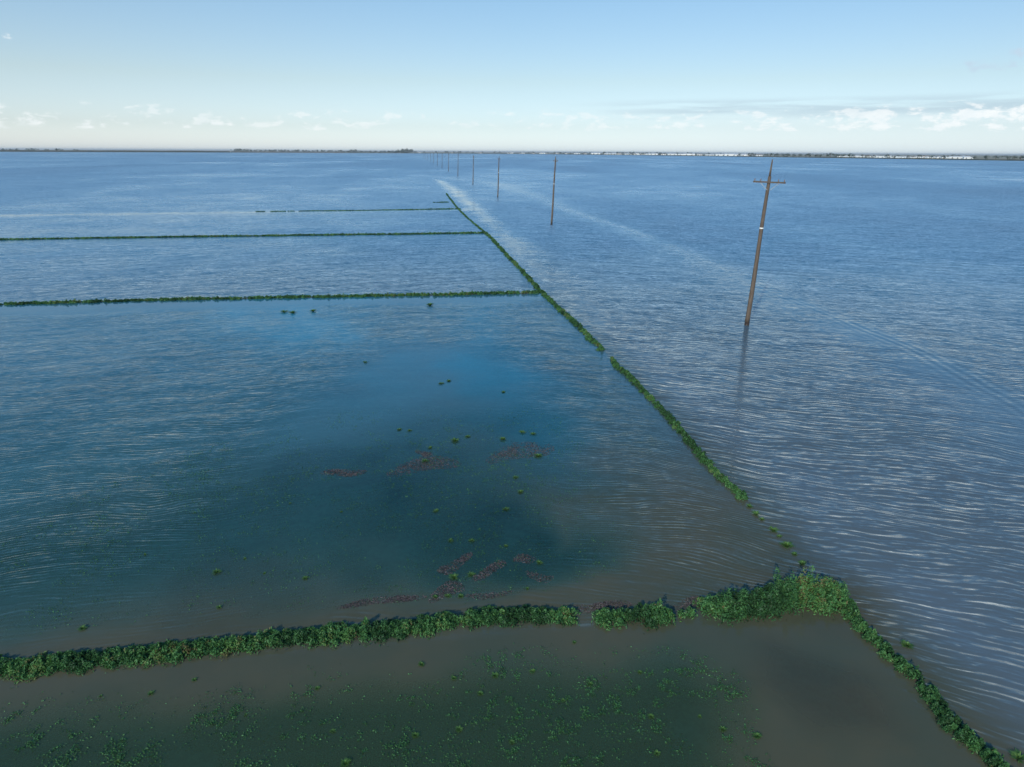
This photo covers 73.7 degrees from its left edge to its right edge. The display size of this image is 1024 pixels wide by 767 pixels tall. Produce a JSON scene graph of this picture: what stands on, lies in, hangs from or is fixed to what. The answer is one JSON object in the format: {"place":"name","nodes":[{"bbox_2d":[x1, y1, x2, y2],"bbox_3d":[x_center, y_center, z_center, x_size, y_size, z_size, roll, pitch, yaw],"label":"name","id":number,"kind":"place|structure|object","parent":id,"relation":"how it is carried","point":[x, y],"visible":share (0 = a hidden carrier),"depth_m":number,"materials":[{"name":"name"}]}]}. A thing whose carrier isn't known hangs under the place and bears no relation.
{"place":"outdoors","nodes":[
{"label":"outdoors","id":0,"kind":"place"},
{"bbox_2d":[0,317,698,766],"bbox_3d":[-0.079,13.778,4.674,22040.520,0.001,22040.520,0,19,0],"label":"lake bed","id":1,"kind":"object","parent":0,"point":[386,555],"visible":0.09,"depth_m":26.61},
{"bbox_2d":[497,162,498,196],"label":"utility pole","id":2,"kind":"object","parent":1,"relation":"on","point":[498,180],"visible":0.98,"depth_m":220.16,"materials":[{"name":"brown wood"}]},
{"bbox_2d":[551,157,557,224],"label":"utility pole","id":3,"kind":"object","parent":1,"relation":"on","point":[553,193],"visible":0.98,"depth_m":136.93,"materials":[{"name":"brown wood"}]},
{"bbox_2d":[448,153,1023,160],"bbox_3d":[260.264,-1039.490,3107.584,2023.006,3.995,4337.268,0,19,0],"label":"levee","id":4,"kind":"structure","parent":1,"relation":"on","point":[779,156],"depth_m":2449.12,"materials":[{"name":"green plant"}]},
{"bbox_2d":[744,160,785,325],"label":"utility pole","id":5,"kind":"object","parent":1,"relation":"on","point":[753,283],"visible":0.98,"depth_m":56.49,"materials":[{"name":"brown wood"}]},
{"bbox_2d":[0,152,1023,766],"bbox_3d":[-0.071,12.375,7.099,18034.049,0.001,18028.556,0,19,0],"label":"flood water","id":6,"kind":"structure","parent":0,"point":[846,404],"depth_m":39.40,"materials":[{"name":"blue liquid"}]},
{"bbox_2d":[77,625,87,630],"bbox_3d":[-13.240,7.522,21.044,0.317,0.089,0.341,3,19,7],"label":"grass tuft","id":7,"kind":"object","parent":6,"relation":"on","point":[81,628],"visible":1,"depth_m":21.03,"materials":[{"name":"green plant"}]},
{"bbox_2d":[0,150,229,152],"bbox_3d":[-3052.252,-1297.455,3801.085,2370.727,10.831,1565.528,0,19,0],"label":"levee","id":8,"kind":"structure","parent":6,"relation":"on","point":[97,151],"depth_m":3921.61,"materials":[{"name":"green plant"}]},
{"bbox_2d":[211,568,221,574],"bbox_3d":[-10.326,6.566,23.881,0.444,0.108,0.366,-10,21,-28],"label":"grass tuft","id":9,"kind":"object","parent":6,"relation":"on","point":[216,571],"visible":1,"depth_m":23.87,"materials":[{"name":"green plant"}]},
{"bbox_2d":[0,231,483,239],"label":"grassy bank","id":10,"kind":"structure","parent":6,"relation":"in","point":[358,233],"depth_m":117.32,"materials":[{"name":"green plant"}]},
{"bbox_2d":[0,290,542,304],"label":"grassy bank","id":11,"kind":"structure","parent":6,"relation":"in","point":[287,296],"depth_m":68.26,"materials":[{"name":"green plant"}]},
{"bbox_2d":[232,151,342,152],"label":"levee","id":12,"kind":"structure","parent":6,"relation":"on","point":[280,152],"depth_m":4718.71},
{"bbox_2d":[0,604,579,687],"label":"grassy bank","id":13,"kind":"structure","parent":6,"relation":"in","point":[168,651],"depth_m":20.40,"materials":[{"name":"plant"}]},
{"bbox_2d":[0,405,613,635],"bbox_3d":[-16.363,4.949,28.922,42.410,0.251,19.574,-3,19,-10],"label":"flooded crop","id":14,"kind":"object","parent":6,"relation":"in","point":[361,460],"visible":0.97,"depth_m":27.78,"materials":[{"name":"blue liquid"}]},
{"bbox_2d":[320,469,365,476],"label":"dead weed mat","id":15,"kind":"object","parent":6,"relation":"on","point":[338,472],"visible":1,"depth_m":31.36,"materials":[{"name":"brown plant"}]},
{"bbox_2d":[341,757,350,766],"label":"grass tuft","id":16,"kind":"object","parent":6,"relation":"on","point":[345,762],"visible":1,"depth_m":16.46,"materials":[{"name":"green plant"}]},
{"bbox_2d":[255,208,460,211],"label":"grassy bank","id":17,"kind":"structure","parent":6,"relation":"in","point":[366,210],"depth_m":169.76,"materials":[{"name":"green plant"}]},
{"bbox_2d":[337,594,426,608],"bbox_3d":[-4.274,7.142,22.468,2.963,0.050,0.515,-3,19,-11],"label":"dead weed mat","id":18,"kind":"object","parent":6,"relation":"on","point":[399,598],"visible":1,"depth_m":22.46,"materials":[{"name":"brown plant"}]},
{"bbox_2d":[0,643,769,766],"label":"flooded crop","id":19,"kind":"object","parent":6,"relation":"in","point":[508,707],"visible":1,"depth_m":17.26,"materials":[{"name":"green plant"}]},
{"bbox_2d":[415,450,432,456],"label":"dead weed mat","id":20,"kind":"object","parent":6,"relation":"on","point":[426,453],"visible":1,"depth_m":33.42,"materials":[{"name":"brown plant"}]},
{"bbox_2d":[387,455,461,476],"bbox_3d":[-4.237,3.831,32.229,3.592,0.050,1.740,-6,20,-19],"label":"dead weed mat","id":21,"kind":"object","parent":6,"relation":"on","point":[421,464],"visible":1,"depth_m":32.17,"materials":[{"name":"brown plant"}]},
{"bbox_2d":[429,580,464,602],"bbox_3d":[-2.296,6.980,22.980,1.431,0.050,0.874,-11,22,-31],"label":"dead weed mat","id":22,"kind":"object","parent":6,"relation":"on","point":[447,589],"visible":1,"depth_m":22.99,"materials":[{"name":"brown plant"}]},
{"bbox_2d":[446,193,457,207],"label":"grassy bank","id":23,"kind":"structure","parent":6,"relation":"in","point":[452,201],"depth_m":200.56,"materials":[{"name":"green plant"}]},
{"bbox_2d":[448,573,458,578],"bbox_3d":[-2.008,6.676,23.676,0.469,0.122,0.436,-7,20,-20],"label":"grass tuft","id":24,"kind":"object","parent":6,"relation":"on","point":[454,575],"visible":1,"depth_m":23.67,"materials":[{"name":"green plant"}]},
{"bbox_2d":[437,552,472,574],"bbox_3d":[-1.963,6.471,24.486,0.632,0.050,1.725,17,25,41],"label":"dead weed mat","id":25,"kind":"object","parent":6,"relation":"on","point":[463,559],"visible":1,"depth_m":24.35,"materials":[{"name":"brown plant"}]},
{"bbox_2d":[456,725,462,732],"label":"grass tuft","id":26,"kind":"object","parent":6,"relation":"on","point":[459,728],"visible":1,"depth_m":17.46,"materials":[{"name":"green plant"}]},
{"bbox_2d":[456,207,484,231],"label":"grassy bank","id":27,"kind":"structure","parent":6,"relation":"in","point":[475,224],"depth_m":144.51,"materials":[{"name":"green plant"}]},
{"bbox_2d":[465,590,511,599],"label":"dead weed mat","id":28,"kind":"object","parent":6,"relation":"on","point":[488,594],"visible":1,"depth_m":22.74,"materials":[{"name":"brown plant"}]},
{"bbox_2d":[472,560,506,580],"bbox_3d":[-0.811,6.608,24.102,0.512,0.050,1.658,16,24,38],"label":"dead weed mat","id":29,"kind":"object","parent":6,"relation":"on","point":[491,567],"visible":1,"depth_m":24.15,"materials":[{"name":"brown plant"}]},
{"bbox_2d":[486,442,553,463],"bbox_3d":[0.310,3.336,33.765,3.822,0.050,2.134,-6,20,-17],"label":"dead weed mat","id":30,"kind":"object","parent":6,"relation":"on","point":[533,447],"visible":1,"depth_m":33.77,"materials":[{"name":"brown plant"}]},
{"bbox_2d":[513,553,535,564],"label":"dead weed mat","id":31,"kind":"object","parent":6,"relation":"on","point":[524,558],"visible":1,"depth_m":24.80,"materials":[{"name":"brown plant"}]},
{"bbox_2d":[527,570,553,582],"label":"dead weed mat","id":32,"kind":"object","parent":6,"relation":"on","point":[539,579],"visible":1,"depth_m":23.76,"materials":[{"name":"brown plant"}]},
{"bbox_2d":[484,231,607,350],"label":"grassy bank","id":33,"kind":"structure","parent":6,"relation":"in","point":[576,323],"depth_m":67.14,"materials":[{"name":"green plant"}]},
{"bbox_2d":[575,600,631,612],"bbox_3d":[2.982,7.273,22.205,1.958,0.050,0.596,-4,19,-13],"label":"dead weed mat","id":34,"kind":"object","parent":6,"relation":"on","point":[606,604],"visible":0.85,"depth_m":22.27,"materials":[{"name":"brown plant"}]},
{"bbox_2d":[591,598,681,630],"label":"grassy bank","id":35,"kind":"structure","parent":6,"relation":"in","point":[652,614],"depth_m":21.49,"materials":[{"name":"green plant"}]},
{"bbox_2d":[610,356,748,500],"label":"grassy bank","id":36,"kind":"structure","parent":6,"relation":"in","point":[703,458],"depth_m":35.30,"materials":[{"name":"green plant"}]},
{"bbox_2d":[675,606,697,619],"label":"grassy bank","id":37,"kind":"structure","parent":6,"relation":"in","point":[688,614],"depth_m":21.70,"materials":[{"name":"green plant"}]},
{"bbox_2d":[671,595,701,611],"bbox_3d":[5.751,7.229,22.382,1.484,0.050,0.632,-7,20,-20],"label":"dead weed mat","id":38,"kind":"object","parent":6,"relation":"on","point":[688,604],"visible":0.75,"depth_m":22.37,"materials":[{"name":"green plant"}]},
{"bbox_2d":[751,731,761,738],"bbox_3d":[6.206,8.909,17.298,0.277,0.079,0.250,-17,25,-41],"label":"grass tuft","id":39,"kind":"object","parent":6,"relation":"on","point":[756,735],"visible":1,"depth_m":17.30,"materials":[{"name":"green plant"}]},
{"bbox_2d":[751,510,761,515],"bbox_3d":[9.996,5.299,27.918,0.412,0.134,0.550,-4,19,-12],"label":"grass tuft","id":40,"kind":"object","parent":6,"relation":"on","point":[755,512],"visible":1,"depth_m":27.95,"materials":[{"name":"green plant"}]},
{"bbox_2d":[692,565,851,626],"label":"grassy bank","id":41,"kind":"structure","parent":6,"relation":"in","point":[772,599],"depth_m":22.01,"materials":[{"name":"plant"}]},
{"bbox_2d":[767,526,779,532],"bbox_3d":[10.222,5.704,26.724,0.533,0.139,0.495,6,20,16],"label":"grass tuft","id":42,"kind":"object","parent":6,"relation":"on","point":[774,530],"visible":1,"depth_m":26.73,"materials":[{"name":"green plant"}]},
{"bbox_2d":[779,541,794,548],"bbox_3d":[10.356,6.043,25.677,0.596,0.170,0.537,-7,20,-21],"label":"grass tuft","id":43,"kind":"object","parent":6,"relation":"on","point":[786,543],"visible":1,"depth_m":25.69,"materials":[{"name":"green plant"}]},
{"bbox_2d":[796,560,805,565],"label":"grass tuft","id":44,"kind":"object","parent":6,"relation":"on","point":[802,562],"visible":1,"depth_m":24.58,"materials":[{"name":"green plant"}]},
{"bbox_2d":[899,639,913,649],"bbox_3d":[11.880,7.831,20.498,0.447,0.128,0.403,11,21,29],"label":"grass tuft","id":45,"kind":"object","parent":6,"relation":"on","point":[904,643],"visible":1,"depth_m":20.51,"materials":[{"name":"green plant"}]},
{"bbox_2d":[838,596,1009,766],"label":"grassy bank","id":46,"kind":"structure","parent":6,"relation":"in","point":[930,693],"depth_m":18.47,"materials":[{"name":"plant"}]},
{"bbox_2d":[1008,748,1023,763],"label":"grass tuft","id":47,"kind":"object","parent":6,"relation":"on","point":[1017,755],"visible":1,"depth_m":16.73,"materials":[{"name":"green plant"}]},
{"bbox_2d":[0,149,1023,159],"bbox_3d":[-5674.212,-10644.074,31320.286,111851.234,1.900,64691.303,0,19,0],"label":"land","id":48,"kind":"structure","parent":0,"point":[913,155],"depth_m":10262.30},
{"bbox_2d":[724,153,737,155],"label":"white shed","id":49,"kind":"structure","parent":48,"relation":"on","point":[728,154],"depth_m":3187.18,"materials":[{"name":"white"}]},
{"bbox_2d":[0,0,1023,154],"label":"sky","id":50,"kind":"structure","parent":0,"point":[934,77],"materials":[{"name":"blue"}]},
{"bbox_2d":[946,156,960,158],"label":"white shed","id":51,"kind":"structure","parent":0,"point":[955,157],"depth_m":2181.51,"materials":[{"name":"white"}]}
]}

